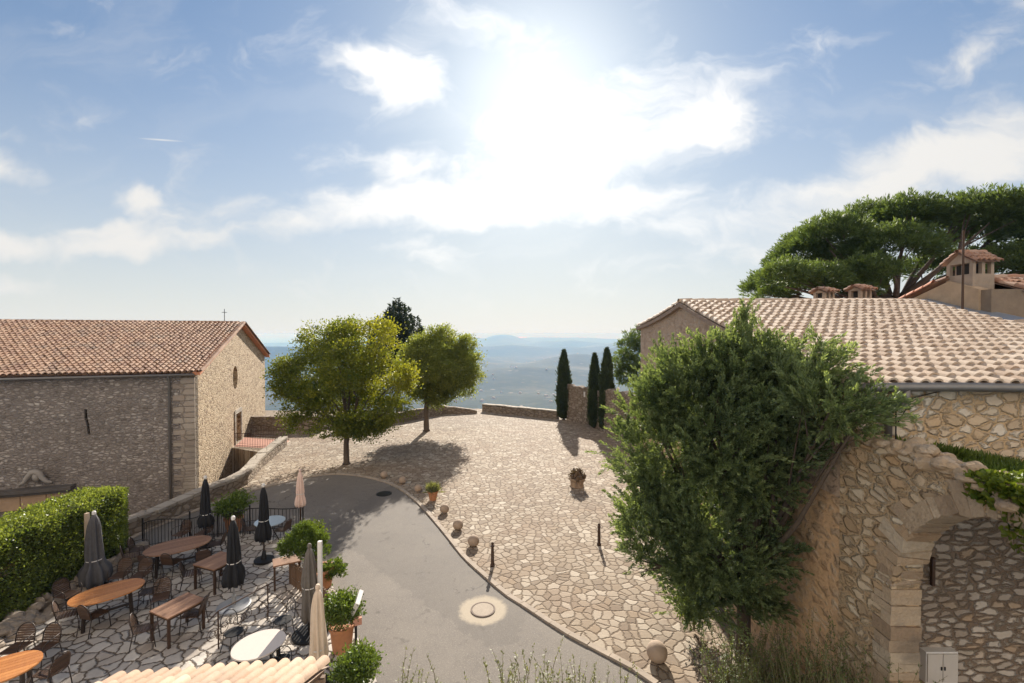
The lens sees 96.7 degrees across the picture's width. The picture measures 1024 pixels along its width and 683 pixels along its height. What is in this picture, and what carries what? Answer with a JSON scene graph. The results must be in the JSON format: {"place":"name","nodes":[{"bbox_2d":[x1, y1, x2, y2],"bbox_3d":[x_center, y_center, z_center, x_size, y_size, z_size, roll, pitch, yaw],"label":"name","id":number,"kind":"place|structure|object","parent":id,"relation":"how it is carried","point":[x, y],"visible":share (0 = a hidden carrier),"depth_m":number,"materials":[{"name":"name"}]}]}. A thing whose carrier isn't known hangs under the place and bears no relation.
{"place":"outdoors","nodes":[
{"label":"outdoors","id":0,"kind":"place"},
{"bbox_2d":[0,527,376,682],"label":"terrace","id":1,"kind":"structure","parent":0,"point":[101,653],"depth_m":11.51,"materials":[{"name":"stone"}]},
{"bbox_2d":[0,622,35,654],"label":"slatted chair","id":2,"kind":"object","parent":1,"relation":"on","point":[15,647],"visible":0.9,"depth_m":10.40,"materials":[{"name":"brown wood"}]},
{"bbox_2d":[0,650,42,682],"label":"oval table","id":3,"kind":"object","parent":1,"relation":"on","point":[17,664],"visible":1,"depth_m":9.26,"materials":[{"name":"brown wood"}]},
{"bbox_2d":[23,622,62,668],"bbox_3d":[-10.539,6.872,10.236,0.490,0.824,0.536,0,1,0],"label":"slatted chair","id":4,"kind":"object","parent":1,"relation":"on","point":[49,641],"visible":0.89,"depth_m":10.41,"materials":[{"name":"brown wood"}]},
{"bbox_2d":[30,651,72,682],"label":"slatted chair","id":5,"kind":"object","parent":1,"relation":"on","point":[55,667],"visible":1,"depth_m":9.44,"materials":[{"name":"brown wood"}]},
{"bbox_2d":[0,485,130,621],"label":"hedge","id":6,"kind":"object","parent":1,"relation":"on","point":[42,543],"visible":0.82,"depth_m":12.78,"materials":[{"name":"green plant"}]},
{"bbox_2d":[51,600,79,633],"bbox_3d":[-11.183,6.853,11.442,0.536,0.824,0.490,-1,1,-35],"label":"slatted chair","id":7,"kind":"object","parent":1,"relation":"on","point":[57,612],"visible":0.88,"depth_m":11.37,"materials":[{"name":"brown wood"}]},
{"bbox_2d":[52,577,82,609],"bbox_3d":[-12.041,6.838,12.313,0.536,0.824,0.490,0,1,10],"label":"slatted chair","id":8,"kind":"object","parent":1,"relation":"on","point":[58,587],"visible":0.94,"depth_m":12.32,"materials":[{"name":"brown wood"}]},
{"bbox_2d":[0,541,150,648],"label":"dry stone border","id":9,"kind":"object","parent":1,"relation":"on","point":[38,611],"visible":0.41,"depth_m":11.89,"materials":[{"name":"stone"}]},
{"bbox_2d":[76,604,110,638],"bbox_3d":[-10.473,6.853,11.388,0.490,0.824,0.536,0,1,15],"label":"slatted chair","id":10,"kind":"object","parent":1,"relation":"on","point":[84,612],"visible":0.95,"depth_m":11.23,"materials":[{"name":"brown wood"}]},
{"bbox_2d":[76,511,112,589],"bbox_3d":[-12.288,6.105,13.377,0.811,2.250,0.804,0,1,0],"label":"closed parasol","id":11,"kind":"object","parent":1,"relation":"on","point":[94,569],"visible":0.96,"depth_m":13.26,"materials":[{"name":"grey fabric"}]},
{"bbox_2d":[67,578,144,633],"bbox_3d":[-10.537,6.884,11.863,1.516,0.747,0.992,-1,1,-42],"label":"oval table","id":12,"kind":"object","parent":1,"relation":"on","point":[104,593],"visible":0.91,"depth_m":11.85,"materials":[{"name":"brown wood"}]},
{"bbox_2d":[107,556,132,582],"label":"slatted chair","id":13,"kind":"object","parent":1,"relation":"on","point":[121,573],"visible":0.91,"depth_m":13.48,"materials":[{"name":"brown wood"}]},
{"bbox_2d":[119,545,140,565],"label":"slatted chair","id":14,"kind":"object","parent":1,"relation":"on","point":[130,555],"visible":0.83,"depth_m":14.40,"materials":[{"name":"brown wood"}]},
{"bbox_2d":[127,537,149,561],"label":"slatted chair","id":15,"kind":"object","parent":1,"relation":"on","point":[130,543],"visible":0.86,"depth_m":14.87,"materials":[{"name":"brown wood"}]},
{"bbox_2d":[127,556,153,590],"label":"slatted chair","id":16,"kind":"object","parent":1,"relation":"on","point":[141,573],"visible":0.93,"depth_m":13.49,"materials":[{"name":"brown wood"}]},
{"bbox_2d":[128,613,160,653],"bbox_3d":[-8.802,6.862,10.893,0.536,0.824,0.490,0,1,-25],"label":"slatted chair","id":17,"kind":"object","parent":1,"relation":"on","point":[135,627],"visible":0.94,"depth_m":10.82,"materials":[{"name":"brown wood"}]},
{"bbox_2d":[137,554,163,581],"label":"slatted chair","id":18,"kind":"object","parent":1,"relation":"on","point":[139,557],"visible":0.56,"depth_m":13.78,"materials":[{"name":"brown wood"}]},
{"bbox_2d":[137,574,165,611],"bbox_3d":[-9.876,6.836,12.464,0.536,0.824,0.490,0,1,-20],"label":"slatted chair","id":19,"kind":"object","parent":1,"relation":"on","point":[144,591],"visible":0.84,"depth_m":12.37,"materials":[{"name":"brown wood"}]},
{"bbox_2d":[149,576,171,609],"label":"slatted chair","id":20,"kind":"object","parent":1,"relation":"on","point":[161,595],"visible":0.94,"depth_m":12.35,"materials":[{"name":"brown wood"}]},
{"bbox_2d":[160,553,184,579],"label":"slatted chair","id":21,"kind":"object","parent":1,"relation":"on","point":[168,559],"visible":0.94,"depth_m":13.83,"materials":[{"name":"brown wood"}]},
{"bbox_2d":[149,592,204,648],"bbox_3d":[-8.272,6.893,11.276,0.743,0.746,0.881,0,1,24],"label":"rectangular table","id":22,"kind":"object","parent":1,"relation":"on","point":[169,611],"visible":0.95,"depth_m":11.16,"materials":[{"name":"brown wood"}]},
{"bbox_2d":[142,535,211,578],"bbox_3d":[-10.604,6.841,14.461,1.765,0.747,1.142,-1,1,-35],"label":"oval table","id":23,"kind":"object","parent":1,"relation":"on","point":[174,546],"visible":0.92,"depth_m":14.36,"materials":[{"name":"brown wood"}]},
{"bbox_2d":[171,519,191,539],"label":"slatted chair","id":24,"kind":"object","parent":1,"relation":"on","point":[180,533],"visible":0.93,"depth_m":16.24,"materials":[{"name":"brown wood"}]},
{"bbox_2d":[179,561,201,592],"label":"slatted chair","id":25,"kind":"object","parent":1,"relation":"on","point":[182,570],"visible":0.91,"depth_m":13.31,"materials":[{"name":"brown wood"}]},
{"bbox_2d":[179,595,208,635],"bbox_3d":[-8.002,6.852,11.466,0.536,0.824,0.490,0,1,-10],"label":"slatted chair","id":26,"kind":"object","parent":1,"relation":"on","point":[194,613],"visible":0.89,"depth_m":11.37,"materials":[{"name":"brown wood"}]},
{"bbox_2d":[193,525,214,539],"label":"slatted chair","id":27,"kind":"object","parent":1,"relation":"on","point":[201,532],"visible":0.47,"depth_m":16.19,"materials":[{"name":"brown wood"}]},
{"bbox_2d":[195,548,213,568],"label":"slatted chair","id":28,"kind":"object","parent":1,"relation":"on","point":[201,555],"visible":0.82,"depth_m":14.08,"materials":[{"name":"brown wood"}]},
{"bbox_2d":[196,476,214,549],"bbox_3d":[-10.755,5.948,15.971,0.600,2.480,0.600,0,1,0],"label":"closed parasol","id":29,"kind":"object","parent":1,"relation":"on","point":[205,519],"visible":0.88,"depth_m":15.88,"materials":[{"name":"black fabric"}]},
{"bbox_2d":[95,655,329,682],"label":"tiled canopy","id":30,"kind":"object","parent":1,"relation":"on","point":[310,669],"visible":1,"depth_m":7.15,"materials":[{"name":"tile"}]},
{"bbox_2d":[207,530,226,550],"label":"slatted chair","id":31,"kind":"object","parent":1,"relation":"on","point":[212,543],"visible":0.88,"depth_m":15.26,"materials":[{"name":"brown wood"}]},
{"bbox_2d":[193,551,241,595],"bbox_3d":[-8.728,6.856,13.503,0.885,0.746,0.862,0,1,21],"label":"rectangular table","id":32,"kind":"object","parent":1,"relation":"on","point":[214,563],"visible":0.69,"depth_m":13.26,"materials":[{"name":"brown wood"}]},
{"bbox_2d":[142,505,303,545],"bbox_3d":[-10.434,6.636,16.697,5.118,1.080,0.284,0,1,-19],"label":"iron railing","id":33,"kind":"object","parent":1,"relation":"on","point":[190,518],"visible":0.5,"depth_m":16.66,"materials":[{"name":"metal"}]},
{"bbox_2d":[220,609,244,659],"bbox_3d":[-6.548,6.821,10.699,0.480,0.912,0.439,1,1,30],"label":"iron chair","id":34,"kind":"object","parent":1,"relation":"on","point":[232,632],"visible":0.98,"depth_m":10.69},
{"bbox_2d":[216,516,251,614],"bbox_3d":[-7.615,6.006,12.444,0.840,2.480,0.840,0,1,0],"label":"closed parasol","id":35,"kind":"object","parent":1,"relation":"on","point":[234,574],"visible":0.99,"depth_m":12.34,"materials":[{"name":"black fabric"}]},
{"bbox_2d":[210,488,258,533],"bbox_3d":[-10.460,6.385,17.174,1.686,1.566,1.691,0,1,0],"label":"potted shrub","id":36,"kind":"object","parent":1,"relation":"on","point":[233,502],"visible":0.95,"depth_m":17.05,"materials":[{"name":"green plant"}]},
{"bbox_2d":[206,577,281,648],"bbox_3d":[-6.630,6.806,11.381,0.047,0.915,1.920,0,1,27],"label":"iron handrail","id":37,"kind":"object","parent":1,"relation":"on","point":[217,613],"visible":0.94,"depth_m":11.21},
{"bbox_2d":[241,518,256,542],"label":"slatted chair","id":38,"kind":"object","parent":1,"relation":"on","point":[248,528],"visible":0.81,"depth_m":16.41,"materials":[{"name":"brown wood"}]},
{"bbox_2d":[230,629,285,664],"bbox_3d":[-5.476,6.917,9.854,1.054,0.747,0.950,-1,1,-44],"label":"oval table","id":39,"kind":"object","parent":1,"relation":"on","point":[257,645],"visible":0.71,"depth_m":9.83,"materials":[{"name":"plastic"}]},
{"bbox_2d":[253,483,273,565],"bbox_3d":[-8.140,5.930,14.914,0.600,2.550,0.600,0,1,0],"label":"closed parasol","id":40,"kind":"object","parent":1,"relation":"on","point":[263,532],"visible":1,"depth_m":14.82,"materials":[{"name":"black fabric"}]},
{"bbox_2d":[254,515,285,545],"bbox_3d":[-8.685,6.814,16.335,1.000,0.754,1.000,0,1,0],"label":"glass table","id":41,"kind":"object","parent":1,"relation":"on","point":[274,520],"visible":0.56,"depth_m":16.34,"materials":[{"name":"glass"}]},
{"bbox_2d":[271,645,291,661],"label":"iron chair","id":42,"kind":"object","parent":1,"relation":"on","point":[283,655],"visible":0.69,"depth_m":9.70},
{"bbox_2d":[273,518,291,538],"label":"slatted chair","id":43,"kind":"object","parent":1,"relation":"on","point":[284,528],"visible":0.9,"depth_m":16.29,"materials":[{"name":"brown wood"}]},
{"bbox_2d":[272,596,295,634],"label":"iron chair","id":44,"kind":"object","parent":1,"relation":"on","point":[282,620],"visible":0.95,"depth_m":11.18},
{"bbox_2d":[273,555,301,591],"bbox_3d":[-6.681,6.853,13.517,0.750,0.750,0.500,-1,1,-29],"label":"side table","id":45,"kind":"object","parent":1,"relation":"on","point":[280,561],"visible":0.64,"depth_m":13.40,"materials":[{"name":"brown wood"}]},
{"bbox_2d":[294,469,305,520],"bbox_3d":[-7.959,5.979,17.103,0.600,2.380,0.600,0,1,0],"label":"closed parasol","id":46,"kind":"object","parent":1,"relation":"on","point":[300,500],"visible":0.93,"depth_m":17.00,"materials":[{"name":"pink fabric"}]},
{"bbox_2d":[289,563,329,608],"bbox_3d":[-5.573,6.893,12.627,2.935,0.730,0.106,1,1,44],"label":"menu board","id":47,"kind":"object","parent":1,"relation":"on","point":[295,572],"visible":0.32,"depth_m":13.34,"materials":[{"name":"brown wood"}]},
{"bbox_2d":[291,540,327,645],"bbox_3d":[-5.017,6.115,11.282,0.840,2.300,0.840,0,1,0],"label":"closed parasol","id":48,"kind":"object","parent":1,"relation":"on","point":[309,582],"visible":0.76,"depth_m":11.20,"materials":[{"name":"grey fabric"}]},
{"bbox_2d":[299,517,330,541],"bbox_3d":[-6.757,6.553,15.309,1.185,1.292,1.287,0,1,0],"label":"shrub","id":49,"kind":"object","parent":1,"relation":"on","point":[321,527],"visible":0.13,"depth_m":15.41,"materials":[{"name":"green plant"}]},
{"bbox_2d":[309,584,333,682],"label":"closed parasol","id":50,"kind":"object","parent":1,"relation":"on","point":[318,647],"visible":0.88,"depth_m":9.48,"materials":[{"name":"beige fabric"}]},
{"bbox_2d":[323,584,367,655],"bbox_3d":[-4.016,6.560,10.717,1.184,1.428,1.131,-1,1,-31],"label":"potted shrub","id":51,"kind":"object","parent":1,"relation":"on","point":[338,609],"visible":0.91,"depth_m":10.52,"materials":[{"name":"green plant"}]},
{"bbox_2d":[347,590,362,644],"bbox_3d":[-3.695,6.619,10.721,0.431,1.410,0.521,0,1,0],"label":"menu stand","id":52,"kind":"object","parent":1,"relation":"on","point":[358,597],"visible":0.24,"depth_m":10.55,"materials":[{"name":"white metal"}]},
{"bbox_2d":[324,636,389,682],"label":"shrub","id":53,"kind":"object","parent":1,"relation":"on","point":[357,663],"visible":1,"depth_m":8.86,"materials":[{"name":"green plant"}]},
{"bbox_2d":[126,436,287,536],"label":"parapet wall","id":54,"kind":"structure","parent":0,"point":[245,475],"depth_m":20.32,"materials":[{"name":"stone"}]},
{"bbox_2d":[275,520,348,588],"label":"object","id":55,"kind":"object","parent":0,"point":[308,532],"visible":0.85,"depth_m":13.27,"materials":[{"name":"green plant"}]},
{"bbox_2d":[265,410,367,416],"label":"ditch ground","id":56,"kind":"structure","parent":0,"point":[270,412],"depth_m":58.55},
{"bbox_2d":[133,475,647,682],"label":"road","id":57,"kind":"structure","parent":0,"point":[425,587],"depth_m":12.99,"materials":[{"name":"asphalt"}]},
{"bbox_2d":[376,491,391,496],"bbox_3d":[-6.001,7.133,21.331,0.720,0.016,0.720,0,1,0],"label":"drain cover","id":58,"kind":"object","parent":57,"relation":"on","point":[383,493],"visible":1,"depth_m":21.33,"materials":[{"name":"black metal"}]},
{"bbox_2d":[471,602,494,616],"bbox_3d":[-0.788,7.278,12.366,0.670,0.018,0.670,0,1,0],"label":"manhole","id":59,"kind":"object","parent":57,"relation":"on","point":[482,609],"visible":1,"depth_m":12.35,"materials":[{"name":"metal"}]},
{"bbox_2d":[464,635,573,682],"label":"wild shoots","id":60,"kind":"object","parent":57,"relation":"on","point":[527,671],"visible":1,"depth_m":9.11,"materials":[{"name":"green plant"}]},
{"bbox_2d":[568,653,641,682],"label":"wild shoots","id":61,"kind":"object","parent":57,"relation":"on","point":[592,680],"visible":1,"depth_m":9.20,"materials":[{"name":"green plant"}]},
{"bbox_2d":[258,337,635,342],"bbox_3d":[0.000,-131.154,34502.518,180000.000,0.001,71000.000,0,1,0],"label":"sea","id":62,"kind":"structure","parent":0,"point":[275,339],"depth_m":44246.71,"materials":[{"name":"blue"}]},
{"bbox_2d":[130,409,773,682],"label":"plaza","id":63,"kind":"structure","parent":0,"point":[502,479],"depth_m":19.79,"materials":[{"name":"stone"}]},
{"bbox_2d":[0,309,269,516],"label":"chapel","id":64,"kind":"structure","parent":63,"relation":"on","point":[151,413],"depth_m":22.90,"materials":[{"name":"stone"}]},
{"bbox_2d":[233,424,289,448],"bbox_3d":[-17.339,6.704,31.150,5.274,1.328,2.514,0,1,17],"label":"footbridge","id":65,"kind":"object","parent":63,"relation":"on","point":[252,442],"visible":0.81,"depth_m":31.31,"materials":[{"name":"concrete"}]},
{"bbox_2d":[250,415,324,430],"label":"garden wall","id":66,"kind":"structure","parent":63,"relation":"on","point":[268,421],"depth_m":35.11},
{"bbox_2d":[260,311,427,464],"bbox_3d":[-9.751,2.650,26.382,9.185,8.830,7.762,1,1,43],"label":"broadleaf tree","id":67,"kind":"object","parent":63,"relation":"on","point":[330,358],"visible":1,"depth_m":25.40,"materials":[{"name":"green plant"}]},
{"bbox_2d":[129,473,660,682],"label":"kerb","id":68,"kind":"structure","parent":63,"relation":"on","point":[646,676],"depth_m":13.26,"materials":[{"name":"stone"}]},
{"bbox_2d":[399,476,405,483],"bbox_3d":[-5.494,6.948,22.826,0.367,0.357,0.369,0,1,0],"label":"stone ball","id":69,"kind":"object","parent":63,"relation":"on","point":[402,479],"visible":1,"depth_m":22.70,"materials":[{"name":"beige stone"}]},
{"bbox_2d":[414,484,421,491],"bbox_3d":[-4.463,6.968,21.598,0.367,0.357,0.367,0,1,0],"label":"stone ball","id":70,"kind":"object","parent":63,"relation":"on","point":[417,487],"visible":1,"depth_m":21.48,"materials":[{"name":"beige stone"}]},
{"bbox_2d":[395,645,441,682],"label":"wild shoots","id":71,"kind":"object","parent":63,"relation":"on","point":[411,681],"visible":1,"depth_m":9.37,"materials":[{"name":"green plant"}]},
{"bbox_2d":[388,405,476,422],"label":"parapet wall","id":72,"kind":"structure","parent":63,"relation":"on","point":[452,410],"depth_m":42.13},
{"bbox_2d":[424,480,443,500],"bbox_3d":[-3.500,6.714,20.535,1.136,0.896,0.899,0,1,0],"label":"potted plant","id":73,"kind":"object","parent":63,"relation":"on","point":[432,489],"visible":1,"depth_m":20.41,"materials":[{"name":"green plant"}]},
{"bbox_2d":[391,322,487,431],"bbox_3d":[-5.385,2.693,35.109,7.162,8.458,6.246,1,1,38],"label":"broadleaf tree","id":74,"kind":"object","parent":63,"relation":"on","point":[452,368],"visible":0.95,"depth_m":34.29,"materials":[{"name":"green plant"}]},
{"bbox_2d":[440,504,448,513],"bbox_3d":[-2.829,7.002,19.063,0.386,0.374,0.386,0,1,0],"label":"stone ball","id":75,"kind":"object","parent":63,"relation":"on","point":[444,508],"visible":1,"depth_m":18.94,"materials":[{"name":"beige stone"}]},
{"bbox_2d":[453,519,462,529],"bbox_3d":[-2.072,7.023,17.454,0.395,0.384,0.396,0,1,0],"label":"stone ball","id":76,"kind":"object","parent":63,"relation":"on","point":[457,524],"visible":1,"depth_m":17.32,"materials":[{"name":"beige stone"}]},
{"bbox_2d":[468,535,478,546],"bbox_3d":[-1.362,7.042,16.095,0.405,0.392,0.405,0,1,0],"label":"stone ball","id":77,"kind":"object","parent":63,"relation":"on","point":[473,540],"visible":1,"depth_m":15.96,"materials":[{"name":"beige stone"}]},
{"bbox_2d":[490,542,494,566],"bbox_3d":[-0.630,6.869,14.705,0.150,0.780,0.146,0,1,0],"label":"bollard","id":78,"kind":"object","parent":63,"relation":"on","point":[492,564],"visible":1,"depth_m":14.66,"materials":[{"name":"metal"}]},
{"bbox_2d":[482,403,558,418],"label":"parapet wall","id":79,"kind":"structure","parent":63,"relation":"on","point":[524,411],"depth_m":41.97,"materials":[{"name":"stone"}]},
{"bbox_2d":[553,348,572,419],"bbox_3d":[4.500,3.709,39.904,1.762,6.267,1.707,0,1,0],"label":"cypress tree","id":80,"kind":"object","parent":63,"relation":"on","point":[563,377],"visible":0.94,"depth_m":39.49,"materials":[{"name":"green plant"}]},
{"bbox_2d":[568,468,585,488],"bbox_3d":[3.186,6.658,22.306,0.924,0.950,0.934,0,1,0],"label":"stone planter","id":81,"kind":"object","parent":63,"relation":"on","point":[577,478],"visible":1,"depth_m":22.06,"materials":[{"name":"beige stone"}]},
{"bbox_2d":[586,351,599,427],"bbox_3d":[6.616,3.837,36.255,1.441,6.132,1.411,0,1,0],"label":"cypress tree","id":82,"kind":"object","parent":63,"relation":"on","point":[592,397],"visible":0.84,"depth_m":35.95,"materials":[{"name":"green plant"}]},
{"bbox_2d":[597,523,600,545],"bbox_3d":[3.093,6.845,16.169,0.150,0.780,0.146,-1,1,-34],"label":"bollard","id":83,"kind":"object","parent":63,"relation":"on","point":[599,537],"visible":1,"depth_m":16.13,"materials":[{"name":"metal"}]},
{"bbox_2d":[567,384,639,443],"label":"boundary wall","id":84,"kind":"structure","parent":63,"relation":"on","point":[577,407],"depth_m":37.65,"materials":[{"name":"stone"}]},
{"bbox_2d":[596,346,615,429],"bbox_3d":[7.292,3.629,34.956,1.641,6.590,1.735,0,1,0],"label":"cypress tree","id":85,"kind":"object","parent":63,"relation":"on","point":[606,379],"visible":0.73,"depth_m":34.66,"materials":[{"name":"green plant"}]},
{"bbox_2d":[647,640,667,663],"bbox_3d":[3.326,7.108,10.434,0.461,0.447,0.461,0,1,0],"label":"stone ball","id":86,"kind":"object","parent":63,"relation":"on","point":[657,652],"visible":1,"depth_m":10.29,"materials":[{"name":"beige stone"}]},
{"bbox_2d":[674,589,718,632],"bbox_3d":[4.590,6.646,11.541,1.192,1.230,1.054,0,1,0],"label":"shrub","id":87,"kind":"object","parent":63,"relation":"on","point":[682,619],"visible":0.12,"depth_m":11.33,"materials":[{"name":"green plant"}]},
{"bbox_2d":[700,651,762,681],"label":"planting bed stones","id":88,"kind":"object","parent":63,"relation":"on","point":[718,662],"visible":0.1,"depth_m":9.99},
{"bbox_2d":[584,295,924,661],"bbox_3d":[4.414,3.209,9.027,3.787,8.285,5.580,-1,1,-36],"label":"juniper tree","id":89,"kind":"object","parent":63,"relation":"on","point":[760,400],"visible":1,"depth_m":8.81,"materials":[{"name":"green plant"}]},
{"bbox_2d":[688,606,946,682],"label":"wild shrub","id":90,"kind":"object","parent":63,"relation":"on","point":[753,676],"visible":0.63,"depth_m":9.09,"materials":[{"name":"green plant"}]},
{"bbox_2d":[636,298,1023,682],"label":"stone house","id":91,"kind":"structure","parent":63,"relation":"on","point":[959,370],"depth_m":8.26,"materials":[{"name":"stone"}]},
{"bbox_2d":[808,286,839,297],"bbox_3d":[12.458,-1.450,18.183,0.794,1.500,0.873,0,1,-20],"label":"chimney","id":92,"kind":"object","parent":91,"relation":"on","point":[823,292],"visible":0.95,"depth_m":18.02,"materials":[{"name":"paint"}]},
{"bbox_2d":[843,284,877,297],"bbox_3d":[13.899,-1.518,18.171,0.820,1.577,0.884,0,1,-17],"label":"chimney","id":93,"kind":"object","parent":91,"relation":"on","point":[859,290],"visible":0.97,"depth_m":18.01,"materials":[{"name":"beige tile"}]},
{"bbox_2d":[930,557,935,585],"bbox_3d":[7.434,4.063,8.038,0.050,0.500,0.050,0,1,0],"label":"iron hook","id":94,"kind":"object","parent":91,"relation":"attached to","point":[932,569],"visible":0.93,"depth_m":8.02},
{"bbox_2d":[919,647,957,682],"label":"utility cabinet","id":95,"kind":"object","parent":91,"relation":"attached to","point":[938,663],"visible":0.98,"depth_m":7.96,"materials":[{"name":"metal"}]},
{"bbox_2d":[961,230,964,308],"bbox_3d":[13.744,-2.179,13.866,0.067,2.400,0.067,0,1,0],"label":"antenna rod","id":96,"kind":"object","parent":91,"relation":"on","point":[962,275],"visible":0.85,"depth_m":13.85,"materials":[{"name":"metal"}]},
{"bbox_2d":[758,591,921,682],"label":"wild shrub","id":97,"kind":"object","parent":63,"relation":"on","point":[839,670],"visible":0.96,"depth_m":7.65,"materials":[{"name":"green plant"}]},
{"bbox_2d":[737,182,1023,298],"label":"umbrella pine","id":98,"kind":"object","parent":63,"relation":"on","point":[858,254],"visible":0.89,"depth_m":24.88,"materials":[{"name":"green plant"}]},
{"bbox_2d":[838,429,1023,682],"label":"arched wall","id":99,"kind":"structure","parent":63,"relation":"on","point":[903,504],"depth_m":6.95,"materials":[{"name":"stone"}]},
{"bbox_2d":[962,468,1023,553],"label":"ivy","id":100,"kind":"object","parent":99,"relation":"attached to","point":[994,480],"visible":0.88,"depth_m":5.37,"materials":[{"name":"green plant"}]},
{"bbox_2d":[263,335,640,413],"bbox_3d":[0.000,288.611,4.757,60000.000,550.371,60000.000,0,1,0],"label":"hills","id":101,"kind":"structure","parent":0,"point":[529,377],"depth_m":3447.71,"materials":[{"name":"blue"}]},
{"bbox_2d":[366,297,424,410],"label":"conifer tree","id":102,"kind":"object","parent":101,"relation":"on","point":[397,311],"visible":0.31,"depth_m":56.86,"materials":[{"name":"green plant"}]},
{"bbox_2d":[265,353,577,405],"bbox_3d":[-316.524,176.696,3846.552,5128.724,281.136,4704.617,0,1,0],"label":"houses","id":103,"kind":"structure","parent":101,"relation":"on","point":[482,400],"depth_m":1931.37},
{"bbox_2d":[612,326,640,387],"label":"pine tree","id":104,"kind":"object","parent":101,"relation":"on","point":[626,359],"visible":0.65,"depth_m":45.44,"materials":[{"name":"green plant"}]},
{"bbox_2d":[0,0,1023,336],"label":"sky","id":105,"kind":"structure","parent":0,"point":[518,168],"materials":[{"name":"blue"}]},
{"bbox_2d":[899,274,1023,316],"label":"neighbour house","id":106,"kind":"structure","parent":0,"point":[1005,295],"depth_m":13.97,"materials":[{"name":"paint"}]},
{"bbox_2d":[939,249,1003,288],"bbox_3d":[14.564,-1.957,14.466,0.952,1.938,1.247,0,1,-3],"label":"chimney","id":107,"kind":"object","parent":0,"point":[975,261],"visible":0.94,"depth_m":14.13,"materials":[{"name":"paint"}]},
{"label":"upper terrace","id":108,"kind":"structure","parent":0,"visible":0},
{"bbox_2d":[896,435,1023,471],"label":"grass","id":109,"kind":"structure","parent":108,"relation":"on","point":[995,461],"depth_m":7.35,"materials":[{"name":"green plant"}]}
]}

